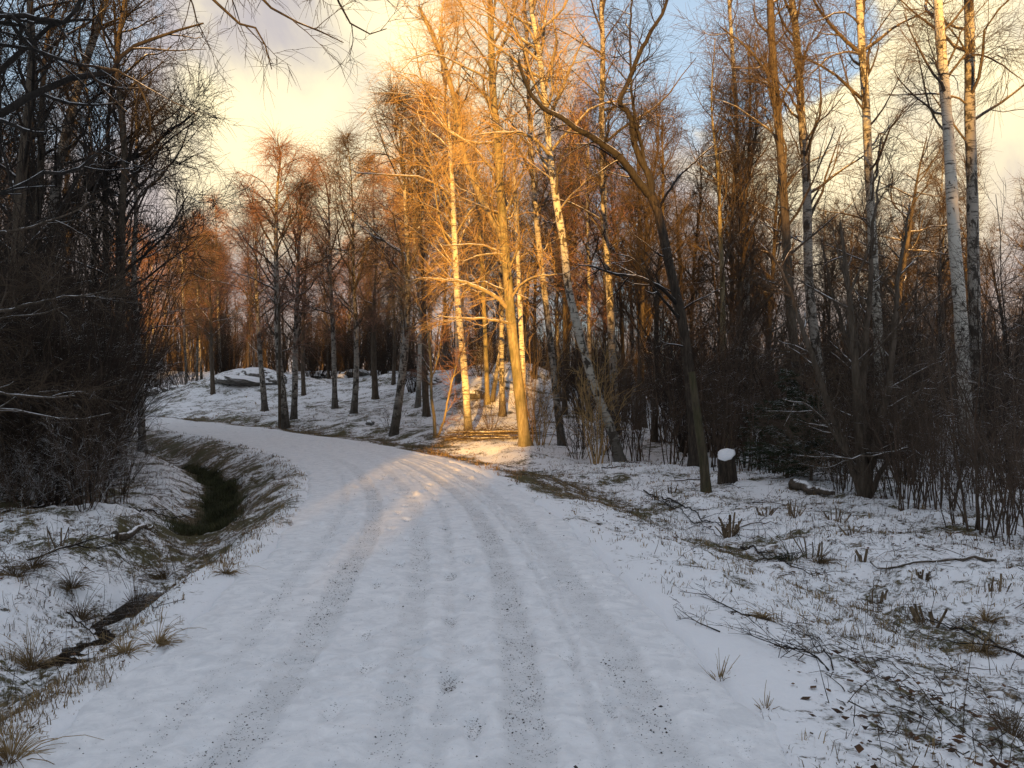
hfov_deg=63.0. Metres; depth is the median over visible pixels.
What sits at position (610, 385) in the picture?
sapling clump
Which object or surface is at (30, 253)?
bare shrub
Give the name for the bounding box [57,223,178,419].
bare shrub
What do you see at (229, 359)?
bare shrub
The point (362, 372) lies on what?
rock
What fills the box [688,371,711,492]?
broken trunk
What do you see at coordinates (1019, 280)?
birch tree
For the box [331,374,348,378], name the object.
rock
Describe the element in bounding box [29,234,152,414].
bare shrub
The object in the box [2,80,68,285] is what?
dark tree
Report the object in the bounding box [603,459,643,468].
fallen branch
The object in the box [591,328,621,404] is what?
bare shrub
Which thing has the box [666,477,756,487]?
fallen branch
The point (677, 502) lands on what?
fallen branch
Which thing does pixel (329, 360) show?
bare shrub
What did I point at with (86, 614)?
grass tussock
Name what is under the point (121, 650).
grass tussock
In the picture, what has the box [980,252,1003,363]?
alder tree
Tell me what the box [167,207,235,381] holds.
birch tree
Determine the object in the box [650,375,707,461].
sapling clump
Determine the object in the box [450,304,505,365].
bare shrub
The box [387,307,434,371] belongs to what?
bare shrub
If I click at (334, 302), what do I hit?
alder tree
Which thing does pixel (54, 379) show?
bare shrub
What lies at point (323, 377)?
rock
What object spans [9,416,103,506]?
shrub
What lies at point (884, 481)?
sapling clump
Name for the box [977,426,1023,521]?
sapling clump
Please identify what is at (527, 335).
bare shrub
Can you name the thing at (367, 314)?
alder tree
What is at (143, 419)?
dark tree
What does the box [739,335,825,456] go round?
sapling clump
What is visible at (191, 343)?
birch tree
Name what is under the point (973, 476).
sapling clump
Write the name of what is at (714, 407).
sapling clump
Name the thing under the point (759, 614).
grass tussock
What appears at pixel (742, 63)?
birch tree
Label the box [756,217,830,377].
alder tree
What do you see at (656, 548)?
weed stems
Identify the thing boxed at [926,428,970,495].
sapling clump
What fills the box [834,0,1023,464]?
birch tree
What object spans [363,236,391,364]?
alder tree
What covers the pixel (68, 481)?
shrub
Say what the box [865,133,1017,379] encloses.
birch tree
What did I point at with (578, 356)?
bare shrub
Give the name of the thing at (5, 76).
dark tree
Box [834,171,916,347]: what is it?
alder tree
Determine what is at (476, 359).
bare shrub
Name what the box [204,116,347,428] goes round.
birch tree
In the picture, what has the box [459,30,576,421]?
birch tree
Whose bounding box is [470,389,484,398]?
rock
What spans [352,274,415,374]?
bare shrub
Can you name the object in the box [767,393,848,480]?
young spruce
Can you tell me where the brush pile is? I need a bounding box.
[421,407,555,443]
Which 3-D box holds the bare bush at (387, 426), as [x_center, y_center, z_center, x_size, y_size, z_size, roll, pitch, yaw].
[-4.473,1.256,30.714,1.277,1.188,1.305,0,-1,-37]
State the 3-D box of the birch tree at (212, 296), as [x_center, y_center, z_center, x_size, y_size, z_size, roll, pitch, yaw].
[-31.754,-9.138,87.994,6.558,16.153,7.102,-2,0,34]
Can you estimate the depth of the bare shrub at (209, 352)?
75.32 m
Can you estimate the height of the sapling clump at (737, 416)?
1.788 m
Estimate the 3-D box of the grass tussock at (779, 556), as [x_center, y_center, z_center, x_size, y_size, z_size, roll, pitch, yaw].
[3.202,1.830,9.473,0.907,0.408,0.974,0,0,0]
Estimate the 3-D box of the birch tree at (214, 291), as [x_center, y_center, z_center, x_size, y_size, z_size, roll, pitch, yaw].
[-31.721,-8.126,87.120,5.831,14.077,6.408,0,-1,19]
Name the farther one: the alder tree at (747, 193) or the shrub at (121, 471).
the alder tree at (747, 193)
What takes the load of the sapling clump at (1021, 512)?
on the ground at (754, 668)
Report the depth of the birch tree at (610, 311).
27.93 m
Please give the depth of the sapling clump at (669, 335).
23.54 m
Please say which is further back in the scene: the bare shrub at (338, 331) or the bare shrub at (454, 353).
the bare shrub at (338, 331)
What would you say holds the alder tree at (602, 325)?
on the ground at (754, 668)
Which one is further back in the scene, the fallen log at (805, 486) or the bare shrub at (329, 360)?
the bare shrub at (329, 360)
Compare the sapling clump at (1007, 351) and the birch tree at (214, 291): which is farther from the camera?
the birch tree at (214, 291)
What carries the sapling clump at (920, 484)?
on the ground at (754, 668)
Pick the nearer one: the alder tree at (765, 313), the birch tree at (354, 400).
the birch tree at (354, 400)
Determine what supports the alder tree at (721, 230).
on the ground at (754, 668)
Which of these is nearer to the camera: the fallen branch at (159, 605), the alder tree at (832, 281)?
the fallen branch at (159, 605)
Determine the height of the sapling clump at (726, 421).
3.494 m
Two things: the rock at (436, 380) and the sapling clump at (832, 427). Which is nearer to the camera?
the sapling clump at (832, 427)
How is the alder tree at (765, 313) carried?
on the ground at (754, 668)
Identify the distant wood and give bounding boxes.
[24,271,1019,402]
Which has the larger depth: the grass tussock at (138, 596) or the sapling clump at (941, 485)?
the sapling clump at (941, 485)
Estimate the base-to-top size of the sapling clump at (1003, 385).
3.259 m
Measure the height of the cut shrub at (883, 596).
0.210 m
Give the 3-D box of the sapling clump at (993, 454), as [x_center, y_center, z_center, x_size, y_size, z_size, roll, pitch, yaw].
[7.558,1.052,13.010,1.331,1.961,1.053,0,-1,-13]
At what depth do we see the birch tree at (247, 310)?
76.13 m
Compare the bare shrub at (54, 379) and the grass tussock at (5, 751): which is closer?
the grass tussock at (5, 751)
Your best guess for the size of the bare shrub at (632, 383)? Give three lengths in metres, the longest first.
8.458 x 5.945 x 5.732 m
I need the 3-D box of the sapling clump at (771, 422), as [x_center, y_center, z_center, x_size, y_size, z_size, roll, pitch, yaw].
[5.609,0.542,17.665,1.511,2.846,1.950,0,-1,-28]
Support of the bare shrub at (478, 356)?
on the ground at (754, 668)
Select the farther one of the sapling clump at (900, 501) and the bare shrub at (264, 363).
the bare shrub at (264, 363)
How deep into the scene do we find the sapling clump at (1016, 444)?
10.06 m
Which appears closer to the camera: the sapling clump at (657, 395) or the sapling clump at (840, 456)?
the sapling clump at (840, 456)
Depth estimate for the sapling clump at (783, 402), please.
16.85 m
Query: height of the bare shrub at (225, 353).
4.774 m
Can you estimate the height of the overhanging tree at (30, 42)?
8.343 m
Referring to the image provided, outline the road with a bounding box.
[5,417,790,767]
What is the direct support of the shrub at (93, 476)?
on the ground at (754, 668)
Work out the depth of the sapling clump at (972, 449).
14.93 m
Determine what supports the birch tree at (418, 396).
on the ground at (754, 668)
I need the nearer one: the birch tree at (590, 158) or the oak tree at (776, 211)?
the oak tree at (776, 211)
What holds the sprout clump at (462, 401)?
on the ground at (754, 668)
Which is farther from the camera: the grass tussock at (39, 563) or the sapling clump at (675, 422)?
the sapling clump at (675, 422)
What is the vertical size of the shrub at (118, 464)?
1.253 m
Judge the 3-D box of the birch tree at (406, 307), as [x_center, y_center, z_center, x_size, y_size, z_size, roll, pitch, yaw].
[-3.618,-5.164,29.622,7.154,14.250,7.080,0,0,0]
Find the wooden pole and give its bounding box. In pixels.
[278,303,280,427]
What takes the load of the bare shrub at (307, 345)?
on the ground at (754, 668)
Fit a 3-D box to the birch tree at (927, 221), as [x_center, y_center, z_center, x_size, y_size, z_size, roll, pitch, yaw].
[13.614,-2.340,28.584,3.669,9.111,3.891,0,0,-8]
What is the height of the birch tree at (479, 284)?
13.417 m
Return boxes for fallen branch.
[0,467,134,513]
[27,524,150,559]
[67,610,110,640]
[129,505,198,517]
[144,599,184,608]
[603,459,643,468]
[633,487,774,538]
[643,489,721,536]
[663,577,750,615]
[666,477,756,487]
[669,596,719,631]
[731,541,856,584]
[740,515,781,526]
[750,497,803,504]
[760,606,840,670]
[870,540,996,575]
[901,591,1023,657]
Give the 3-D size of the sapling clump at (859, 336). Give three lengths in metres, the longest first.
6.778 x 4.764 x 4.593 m
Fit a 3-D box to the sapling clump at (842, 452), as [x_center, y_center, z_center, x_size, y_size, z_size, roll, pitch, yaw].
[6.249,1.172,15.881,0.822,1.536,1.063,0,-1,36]
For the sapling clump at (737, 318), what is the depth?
21.88 m
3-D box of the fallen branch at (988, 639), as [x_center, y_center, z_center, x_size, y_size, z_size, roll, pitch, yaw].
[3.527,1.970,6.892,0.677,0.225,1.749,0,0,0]
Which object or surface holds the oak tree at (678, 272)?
on the ground at (754, 668)
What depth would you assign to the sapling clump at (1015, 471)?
10.40 m
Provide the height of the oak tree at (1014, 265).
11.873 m
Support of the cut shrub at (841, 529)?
on the ground at (754, 668)
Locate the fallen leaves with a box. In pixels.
[0,419,1023,767]
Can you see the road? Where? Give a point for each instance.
(377, 621)
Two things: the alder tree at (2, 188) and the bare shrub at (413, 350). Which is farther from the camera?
the bare shrub at (413, 350)
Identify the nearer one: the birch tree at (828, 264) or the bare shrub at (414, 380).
the birch tree at (828, 264)
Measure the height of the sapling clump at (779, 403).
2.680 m
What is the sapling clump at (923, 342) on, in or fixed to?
on the ground at (754, 668)
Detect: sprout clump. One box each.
[446,384,485,416]
[470,385,509,428]
[504,381,560,429]
[519,332,598,445]
[530,386,614,458]
[561,336,639,463]
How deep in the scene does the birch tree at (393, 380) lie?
53.91 m
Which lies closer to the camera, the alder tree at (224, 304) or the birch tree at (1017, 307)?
the birch tree at (1017, 307)
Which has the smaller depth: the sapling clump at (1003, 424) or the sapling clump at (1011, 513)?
the sapling clump at (1011, 513)
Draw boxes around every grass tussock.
[0,540,80,571]
[0,550,45,578]
[0,614,81,669]
[0,694,103,767]
[47,560,105,592]
[63,578,114,621]
[73,621,155,662]
[108,597,203,650]
[122,568,160,601]
[123,551,186,581]
[204,549,263,576]
[705,648,739,680]
[738,601,786,627]
[753,525,820,565]
[754,680,779,709]
[795,536,846,569]
[938,600,1021,658]
[950,689,1023,741]
[958,581,1020,629]
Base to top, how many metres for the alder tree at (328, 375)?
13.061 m
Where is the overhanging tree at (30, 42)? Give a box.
[0,0,434,220]
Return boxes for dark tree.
[0,0,75,309]
[0,0,150,329]
[0,0,161,484]
[0,23,102,274]
[0,99,15,272]
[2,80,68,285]
[3,77,92,288]
[4,35,199,321]
[10,0,219,467]
[11,43,115,318]
[51,59,224,452]
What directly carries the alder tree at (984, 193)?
on the ground at (754, 668)
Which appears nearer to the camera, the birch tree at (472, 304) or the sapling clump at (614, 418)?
the sapling clump at (614, 418)
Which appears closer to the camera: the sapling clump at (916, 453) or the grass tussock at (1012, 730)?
the grass tussock at (1012, 730)
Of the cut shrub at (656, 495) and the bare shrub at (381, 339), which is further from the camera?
the bare shrub at (381, 339)
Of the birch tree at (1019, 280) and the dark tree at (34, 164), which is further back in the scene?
the birch tree at (1019, 280)
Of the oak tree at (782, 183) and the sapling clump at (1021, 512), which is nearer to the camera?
the sapling clump at (1021, 512)
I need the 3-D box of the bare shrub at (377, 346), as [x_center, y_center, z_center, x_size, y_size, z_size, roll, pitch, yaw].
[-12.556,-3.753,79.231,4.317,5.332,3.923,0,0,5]
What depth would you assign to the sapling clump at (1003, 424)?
14.10 m
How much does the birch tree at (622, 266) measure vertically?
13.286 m
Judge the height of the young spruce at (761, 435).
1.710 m
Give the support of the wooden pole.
on the ground at (754, 668)
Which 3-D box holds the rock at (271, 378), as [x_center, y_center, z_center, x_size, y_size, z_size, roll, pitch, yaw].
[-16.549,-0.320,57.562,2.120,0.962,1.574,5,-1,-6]
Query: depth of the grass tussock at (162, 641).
5.31 m
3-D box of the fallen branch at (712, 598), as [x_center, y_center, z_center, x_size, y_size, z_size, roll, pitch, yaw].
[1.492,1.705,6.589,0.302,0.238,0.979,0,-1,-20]
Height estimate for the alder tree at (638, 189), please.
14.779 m
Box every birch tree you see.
[0,0,254,467]
[100,214,155,325]
[127,221,168,320]
[136,237,174,387]
[137,244,173,343]
[143,229,194,384]
[146,215,224,384]
[149,208,236,379]
[159,219,253,394]
[163,239,199,367]
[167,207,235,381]
[173,282,205,371]
[177,184,247,372]
[177,249,216,371]
[180,194,327,410]
[184,226,237,370]
[186,246,242,362]
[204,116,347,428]
[224,256,272,366]
[230,163,366,419]
[231,271,273,345]
[251,140,375,408]
[259,191,366,395]
[283,258,325,370]
[295,119,434,413]
[316,144,433,399]
[319,0,557,433]
[322,61,494,436]
[332,254,374,369]
[333,56,497,416]
[333,229,368,368]
[345,134,472,325]
[348,64,480,407]
[350,152,416,384]
[374,176,450,354]
[384,108,530,380]
[385,191,450,370]
[391,193,449,374]
[393,80,496,384]
[417,0,688,462]
[426,95,506,404]
[431,178,521,362]
[440,0,603,445]
[449,190,514,363]
[449,236,491,338]
[450,72,558,416]
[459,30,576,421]
[462,107,557,401]
[462,202,510,363]
[466,169,532,361]
[475,222,516,341]
[489,152,602,401]
[515,0,730,433]
[517,123,599,400]
[522,81,645,421]
[532,174,601,385]
[561,155,658,394]
[571,154,682,375]
[579,271,616,361]
[589,173,674,422]
[645,202,710,359]
[681,0,796,441]
[688,206,769,377]
[704,225,802,384]
[719,0,914,455]
[732,0,1001,459]
[795,200,866,378]
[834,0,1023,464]
[836,0,1023,466]
[858,188,997,361]
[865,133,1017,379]
[884,193,997,404]
[903,270,949,357]
[995,276,1023,346]
[1002,231,1023,368]
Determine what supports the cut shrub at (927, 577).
on the ground at (754, 668)
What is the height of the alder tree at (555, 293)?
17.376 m
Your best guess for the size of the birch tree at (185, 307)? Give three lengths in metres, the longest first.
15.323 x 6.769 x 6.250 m
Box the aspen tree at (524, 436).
[354,0,599,446]
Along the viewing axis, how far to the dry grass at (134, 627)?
7.98 m
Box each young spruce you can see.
[736,367,832,478]
[737,401,784,469]
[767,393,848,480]
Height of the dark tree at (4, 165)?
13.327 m
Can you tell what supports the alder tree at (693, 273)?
on the ground at (754, 668)
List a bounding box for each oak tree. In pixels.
[484,143,582,378]
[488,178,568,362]
[622,150,737,434]
[661,203,764,371]
[665,0,881,453]
[680,103,857,384]
[802,207,914,360]
[813,80,1010,364]
[857,177,953,380]
[927,228,992,374]
[944,206,1023,404]
[981,178,1023,373]
[990,219,1023,310]
[991,171,1023,304]
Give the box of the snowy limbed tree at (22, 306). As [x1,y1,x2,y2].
[0,131,172,486]
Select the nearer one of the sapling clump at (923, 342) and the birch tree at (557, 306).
the sapling clump at (923, 342)
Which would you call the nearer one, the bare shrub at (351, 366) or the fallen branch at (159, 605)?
the fallen branch at (159, 605)
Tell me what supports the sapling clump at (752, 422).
on the ground at (754, 668)
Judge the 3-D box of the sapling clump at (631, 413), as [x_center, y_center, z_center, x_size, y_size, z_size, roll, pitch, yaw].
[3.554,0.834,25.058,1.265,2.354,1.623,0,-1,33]
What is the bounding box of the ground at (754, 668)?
[0,362,1023,767]
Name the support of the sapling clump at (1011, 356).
on the ground at (754, 668)
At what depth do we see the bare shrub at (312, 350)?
78.56 m
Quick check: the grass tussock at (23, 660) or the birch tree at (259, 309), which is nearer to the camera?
the grass tussock at (23, 660)
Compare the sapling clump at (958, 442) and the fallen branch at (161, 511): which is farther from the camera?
the sapling clump at (958, 442)
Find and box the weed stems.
[0,418,1023,767]
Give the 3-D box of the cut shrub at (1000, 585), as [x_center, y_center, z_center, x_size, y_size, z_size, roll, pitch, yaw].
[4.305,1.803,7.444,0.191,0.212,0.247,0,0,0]
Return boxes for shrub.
[0,61,175,494]
[0,105,163,460]
[0,112,232,505]
[0,133,195,507]
[0,168,120,432]
[0,177,200,483]
[0,190,74,347]
[0,192,174,502]
[0,220,147,503]
[0,234,98,477]
[0,244,180,492]
[0,278,115,460]
[0,321,25,432]
[0,401,82,502]
[0,424,39,511]
[0,427,76,508]
[0,436,18,498]
[1,229,90,458]
[3,429,82,500]
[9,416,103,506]
[26,254,164,451]
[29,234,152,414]
[32,214,191,475]
[32,279,216,470]
[34,386,100,505]
[40,386,159,511]
[47,526,84,549]
[54,439,108,499]
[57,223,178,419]
[59,401,131,503]
[64,430,134,502]
[67,240,163,411]
[68,245,183,460]
[82,253,199,446]
[84,406,166,494]
[93,417,146,502]
[127,298,185,412]
[142,321,174,389]
[144,304,209,384]
[144,316,192,388]
[178,338,207,379]
[190,294,267,372]
[190,320,239,374]
[200,320,252,371]
[202,306,253,369]
[203,303,252,369]
[207,328,243,374]
[213,301,247,363]
[245,314,310,372]
[250,334,288,369]
[264,329,298,369]
[284,314,323,370]
[291,287,346,378]
[293,313,329,368]
[298,336,325,377]
[306,297,358,374]
[318,314,361,378]
[326,315,370,377]
[329,306,353,371]
[329,320,353,371]
[330,288,386,368]
[340,296,389,370]
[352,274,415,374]
[359,296,400,374]
[360,325,391,375]
[363,321,391,367]
[367,288,412,370]
[383,332,434,391]
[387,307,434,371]
[387,327,431,392]
[396,307,481,437]
[431,318,479,376]
[446,314,504,376]
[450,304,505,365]
[452,299,516,376]
[463,322,495,361]
[469,324,528,376]
[475,330,505,370]
[504,305,541,351]
[515,247,626,413]
[523,307,554,365]
[526,330,546,382]
[527,316,571,368]
[532,328,562,378]
[546,307,622,412]
[559,320,602,389]
[570,264,669,417]
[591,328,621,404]
[616,338,662,419]
[650,489,662,500]
[668,485,677,493]
[714,512,742,538]
[724,108,996,506]
[754,309,836,395]
[755,506,778,515]
[787,499,805,517]
[791,534,822,557]
[823,508,850,522]
[839,525,863,535]
[854,549,868,561]
[869,589,888,603]
[908,569,934,581]
[909,604,947,627]
[948,323,1023,430]
[984,573,1011,597]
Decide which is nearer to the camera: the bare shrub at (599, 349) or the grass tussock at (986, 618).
the grass tussock at (986, 618)
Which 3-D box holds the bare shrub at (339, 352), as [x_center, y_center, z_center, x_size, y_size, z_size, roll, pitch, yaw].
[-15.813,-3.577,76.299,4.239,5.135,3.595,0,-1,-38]
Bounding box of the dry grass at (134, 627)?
[0,361,1023,767]
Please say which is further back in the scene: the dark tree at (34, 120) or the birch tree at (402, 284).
the birch tree at (402, 284)
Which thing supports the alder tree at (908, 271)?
on the ground at (754, 668)
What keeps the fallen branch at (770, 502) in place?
on the ground at (754, 668)
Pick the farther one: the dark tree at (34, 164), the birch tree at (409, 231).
the birch tree at (409, 231)
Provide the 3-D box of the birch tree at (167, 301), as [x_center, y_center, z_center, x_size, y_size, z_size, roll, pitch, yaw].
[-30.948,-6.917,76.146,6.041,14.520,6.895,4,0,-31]
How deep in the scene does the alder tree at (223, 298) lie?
78.18 m
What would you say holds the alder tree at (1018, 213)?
on the ground at (754, 668)
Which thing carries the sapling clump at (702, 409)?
on the ground at (754, 668)
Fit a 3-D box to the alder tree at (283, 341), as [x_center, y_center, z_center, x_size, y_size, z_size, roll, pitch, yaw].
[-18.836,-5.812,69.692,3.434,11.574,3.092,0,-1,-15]
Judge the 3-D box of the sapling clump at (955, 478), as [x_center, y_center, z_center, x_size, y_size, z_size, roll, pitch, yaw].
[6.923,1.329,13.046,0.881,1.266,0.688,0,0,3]
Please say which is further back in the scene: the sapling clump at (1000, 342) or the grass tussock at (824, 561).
the sapling clump at (1000, 342)
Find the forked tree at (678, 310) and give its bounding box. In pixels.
[489,0,751,466]
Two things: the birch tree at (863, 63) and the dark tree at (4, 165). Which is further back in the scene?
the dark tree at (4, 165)
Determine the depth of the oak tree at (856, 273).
50.38 m
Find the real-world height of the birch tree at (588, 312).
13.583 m
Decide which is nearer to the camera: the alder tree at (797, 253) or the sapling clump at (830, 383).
the sapling clump at (830, 383)
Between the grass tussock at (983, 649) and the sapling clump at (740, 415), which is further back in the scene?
the sapling clump at (740, 415)
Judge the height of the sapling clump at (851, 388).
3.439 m
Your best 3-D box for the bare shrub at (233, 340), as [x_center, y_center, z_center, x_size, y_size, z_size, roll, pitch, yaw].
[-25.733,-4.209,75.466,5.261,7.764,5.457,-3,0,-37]
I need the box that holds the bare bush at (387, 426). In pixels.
[376,402,407,433]
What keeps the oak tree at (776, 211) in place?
on the ground at (754, 668)
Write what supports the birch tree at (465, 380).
on the ground at (754, 668)
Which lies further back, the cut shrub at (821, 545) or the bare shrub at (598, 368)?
the bare shrub at (598, 368)
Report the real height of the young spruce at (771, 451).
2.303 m
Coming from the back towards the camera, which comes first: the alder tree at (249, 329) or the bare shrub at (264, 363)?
the bare shrub at (264, 363)
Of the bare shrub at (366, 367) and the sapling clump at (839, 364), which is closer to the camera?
the sapling clump at (839, 364)
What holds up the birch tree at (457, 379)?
on the ground at (754, 668)
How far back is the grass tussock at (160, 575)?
9.43 m
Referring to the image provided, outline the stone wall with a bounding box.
[149,376,209,395]
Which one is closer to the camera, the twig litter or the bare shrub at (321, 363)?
the twig litter
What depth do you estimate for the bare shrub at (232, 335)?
78.33 m
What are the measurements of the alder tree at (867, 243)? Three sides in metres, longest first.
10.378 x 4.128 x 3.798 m
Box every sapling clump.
[545,304,622,448]
[567,375,617,456]
[568,336,649,450]
[582,362,636,454]
[585,371,646,461]
[589,375,640,461]
[595,334,663,460]
[606,238,772,452]
[613,373,649,448]
[614,351,680,460]
[620,307,698,443]
[628,301,733,465]
[632,215,777,451]
[632,332,692,442]
[641,300,770,446]
[643,323,737,456]
[648,296,775,467]
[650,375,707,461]
[665,315,749,436]
[665,325,764,470]
[672,360,722,460]
[689,301,762,457]
[697,347,771,447]
[701,229,880,463]
[701,341,773,470]
[704,300,789,456]
[705,392,757,464]
[707,343,772,467]
[737,388,785,473]
[738,349,822,473]
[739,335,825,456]
[747,343,797,473]
[747,393,785,473]
[752,331,830,448]
[755,391,796,474]
[757,344,828,475]
[764,364,804,454]
[768,254,947,428]
[800,394,867,492]
[802,398,840,481]
[804,326,849,419]
[805,339,859,435]
[809,302,953,428]
[814,232,953,460]
[818,412,854,487]
[819,325,914,407]
[819,402,855,491]
[820,393,853,468]
[822,222,995,480]
[825,410,854,483]
[827,336,890,446]
[827,338,869,442]
[840,286,956,457]
[840,312,960,484]
[840,394,886,460]
[841,343,962,510]
[845,368,945,498]
[849,408,903,498]
[851,397,925,499]
[852,357,962,499]
[864,131,1023,488]
[866,225,1023,536]
[867,326,951,417]
[876,310,1023,510]
[879,378,947,500]
[881,269,993,454]
[881,358,969,510]
[884,289,1023,458]
[887,405,959,498]
[898,297,967,441]
[898,329,985,453]
[912,394,984,527]
[924,333,1023,528]
[925,412,971,490]
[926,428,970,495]
[927,431,978,507]
[939,354,1023,534]
[942,364,1023,519]
[942,400,1012,493]
[942,413,979,472]
[952,292,1023,443]
[955,304,1023,449]
[955,363,1023,502]
[955,419,1004,509]
[957,389,1022,513]
[960,422,1023,546]
[963,321,1023,471]
[974,327,1023,481]
[977,349,1023,454]
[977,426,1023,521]
[981,276,1023,461]
[993,322,1023,410]
[1001,387,1023,502]
[1002,420,1023,505]
[1007,433,1023,501]
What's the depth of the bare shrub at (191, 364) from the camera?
77.81 m
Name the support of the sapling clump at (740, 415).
on the ground at (754, 668)
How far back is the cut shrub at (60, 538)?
9.54 m
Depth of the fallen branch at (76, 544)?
9.59 m
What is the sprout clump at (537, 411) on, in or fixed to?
on the ground at (754, 668)
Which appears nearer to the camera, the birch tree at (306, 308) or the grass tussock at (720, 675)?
the grass tussock at (720, 675)
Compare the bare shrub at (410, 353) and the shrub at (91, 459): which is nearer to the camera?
the shrub at (91, 459)
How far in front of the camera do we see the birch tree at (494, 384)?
37.74 m
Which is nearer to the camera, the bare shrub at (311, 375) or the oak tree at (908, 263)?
the oak tree at (908, 263)
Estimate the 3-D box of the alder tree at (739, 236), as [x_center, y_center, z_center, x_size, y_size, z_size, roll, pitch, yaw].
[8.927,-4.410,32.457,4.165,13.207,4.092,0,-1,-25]
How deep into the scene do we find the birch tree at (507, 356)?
64.31 m
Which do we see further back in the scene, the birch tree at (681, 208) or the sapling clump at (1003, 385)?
the birch tree at (681, 208)
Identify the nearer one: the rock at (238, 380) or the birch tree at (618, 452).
the birch tree at (618, 452)
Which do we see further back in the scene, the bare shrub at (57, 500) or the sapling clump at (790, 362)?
the sapling clump at (790, 362)
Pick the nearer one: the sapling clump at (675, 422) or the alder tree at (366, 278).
the sapling clump at (675, 422)
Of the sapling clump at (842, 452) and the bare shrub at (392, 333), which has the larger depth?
the bare shrub at (392, 333)
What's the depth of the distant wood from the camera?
101.13 m
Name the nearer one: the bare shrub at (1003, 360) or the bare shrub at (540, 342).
the bare shrub at (1003, 360)
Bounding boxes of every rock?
[215,375,267,385]
[238,367,270,376]
[265,373,286,384]
[312,373,326,378]
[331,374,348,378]
[344,369,369,377]
[365,420,374,424]
[428,375,444,384]
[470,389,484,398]
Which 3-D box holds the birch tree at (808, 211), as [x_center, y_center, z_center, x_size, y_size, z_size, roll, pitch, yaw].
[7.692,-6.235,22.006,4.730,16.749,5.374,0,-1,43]
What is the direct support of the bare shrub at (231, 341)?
on the ground at (754, 668)
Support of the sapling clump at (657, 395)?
on the ground at (754, 668)
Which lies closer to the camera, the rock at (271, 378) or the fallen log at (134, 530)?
the fallen log at (134, 530)
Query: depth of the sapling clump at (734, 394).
24.87 m
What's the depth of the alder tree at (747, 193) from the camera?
26.52 m
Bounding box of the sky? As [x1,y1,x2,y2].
[0,0,1023,374]
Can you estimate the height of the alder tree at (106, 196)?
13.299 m
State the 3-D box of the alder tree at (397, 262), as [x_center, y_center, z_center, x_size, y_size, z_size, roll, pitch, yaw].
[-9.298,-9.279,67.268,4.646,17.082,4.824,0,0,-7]
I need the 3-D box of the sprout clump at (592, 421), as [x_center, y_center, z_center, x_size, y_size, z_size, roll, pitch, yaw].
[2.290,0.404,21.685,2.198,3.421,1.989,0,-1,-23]
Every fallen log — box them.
[110,524,152,540]
[788,478,849,495]
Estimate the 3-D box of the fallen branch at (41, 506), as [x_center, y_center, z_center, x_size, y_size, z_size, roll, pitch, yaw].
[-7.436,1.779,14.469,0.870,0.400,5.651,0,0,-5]
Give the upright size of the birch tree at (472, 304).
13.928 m
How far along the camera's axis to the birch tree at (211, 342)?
54.95 m
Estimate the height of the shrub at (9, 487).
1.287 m
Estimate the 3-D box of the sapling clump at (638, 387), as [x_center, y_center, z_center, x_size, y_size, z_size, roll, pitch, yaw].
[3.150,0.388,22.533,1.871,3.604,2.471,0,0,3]
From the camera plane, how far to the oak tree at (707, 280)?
36.84 m
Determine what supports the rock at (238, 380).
on the ground at (754, 668)
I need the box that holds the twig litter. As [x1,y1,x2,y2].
[0,444,1023,767]
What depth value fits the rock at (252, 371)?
57.29 m
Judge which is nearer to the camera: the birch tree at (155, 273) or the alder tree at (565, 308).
the alder tree at (565, 308)
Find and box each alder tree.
[0,124,45,233]
[4,0,285,477]
[192,246,246,352]
[195,241,243,373]
[225,216,266,367]
[271,252,295,372]
[306,232,350,378]
[317,273,345,363]
[345,258,383,370]
[349,244,385,375]
[352,232,381,332]
[361,246,410,368]
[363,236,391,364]
[372,177,413,318]
[430,154,472,369]
[509,210,540,362]
[517,71,608,414]
[536,180,593,345]
[582,71,686,427]
[582,131,649,422]
[591,232,629,350]
[591,258,620,385]
[600,83,707,442]
[604,61,708,430]
[624,260,666,408]
[651,259,676,368]
[652,118,728,359]
[660,3,776,447]
[669,34,803,371]
[687,33,803,443]
[687,231,714,357]
[698,107,802,402]
[728,122,823,364]
[749,228,782,374]
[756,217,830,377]
[788,191,866,385]
[817,200,886,347]
[833,178,928,337]
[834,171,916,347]
[888,204,934,367]
[914,125,1010,348]
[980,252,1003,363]
[988,176,1023,353]
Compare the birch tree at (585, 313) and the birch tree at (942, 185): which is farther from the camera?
the birch tree at (585, 313)
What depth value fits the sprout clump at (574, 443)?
22.84 m
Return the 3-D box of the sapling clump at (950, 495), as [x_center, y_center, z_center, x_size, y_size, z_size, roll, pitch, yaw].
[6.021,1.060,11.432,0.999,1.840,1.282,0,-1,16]
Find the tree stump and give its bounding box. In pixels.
[717,448,737,484]
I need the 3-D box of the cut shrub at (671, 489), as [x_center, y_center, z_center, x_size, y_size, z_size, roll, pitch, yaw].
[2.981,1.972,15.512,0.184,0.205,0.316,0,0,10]
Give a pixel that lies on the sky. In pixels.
(308, 106)
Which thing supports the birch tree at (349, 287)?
on the ground at (754, 668)
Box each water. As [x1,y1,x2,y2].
[29,583,164,670]
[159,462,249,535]
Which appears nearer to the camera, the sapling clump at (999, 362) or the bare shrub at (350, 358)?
the sapling clump at (999, 362)
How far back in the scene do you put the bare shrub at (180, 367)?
66.34 m
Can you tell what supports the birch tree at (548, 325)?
on the ground at (754, 668)

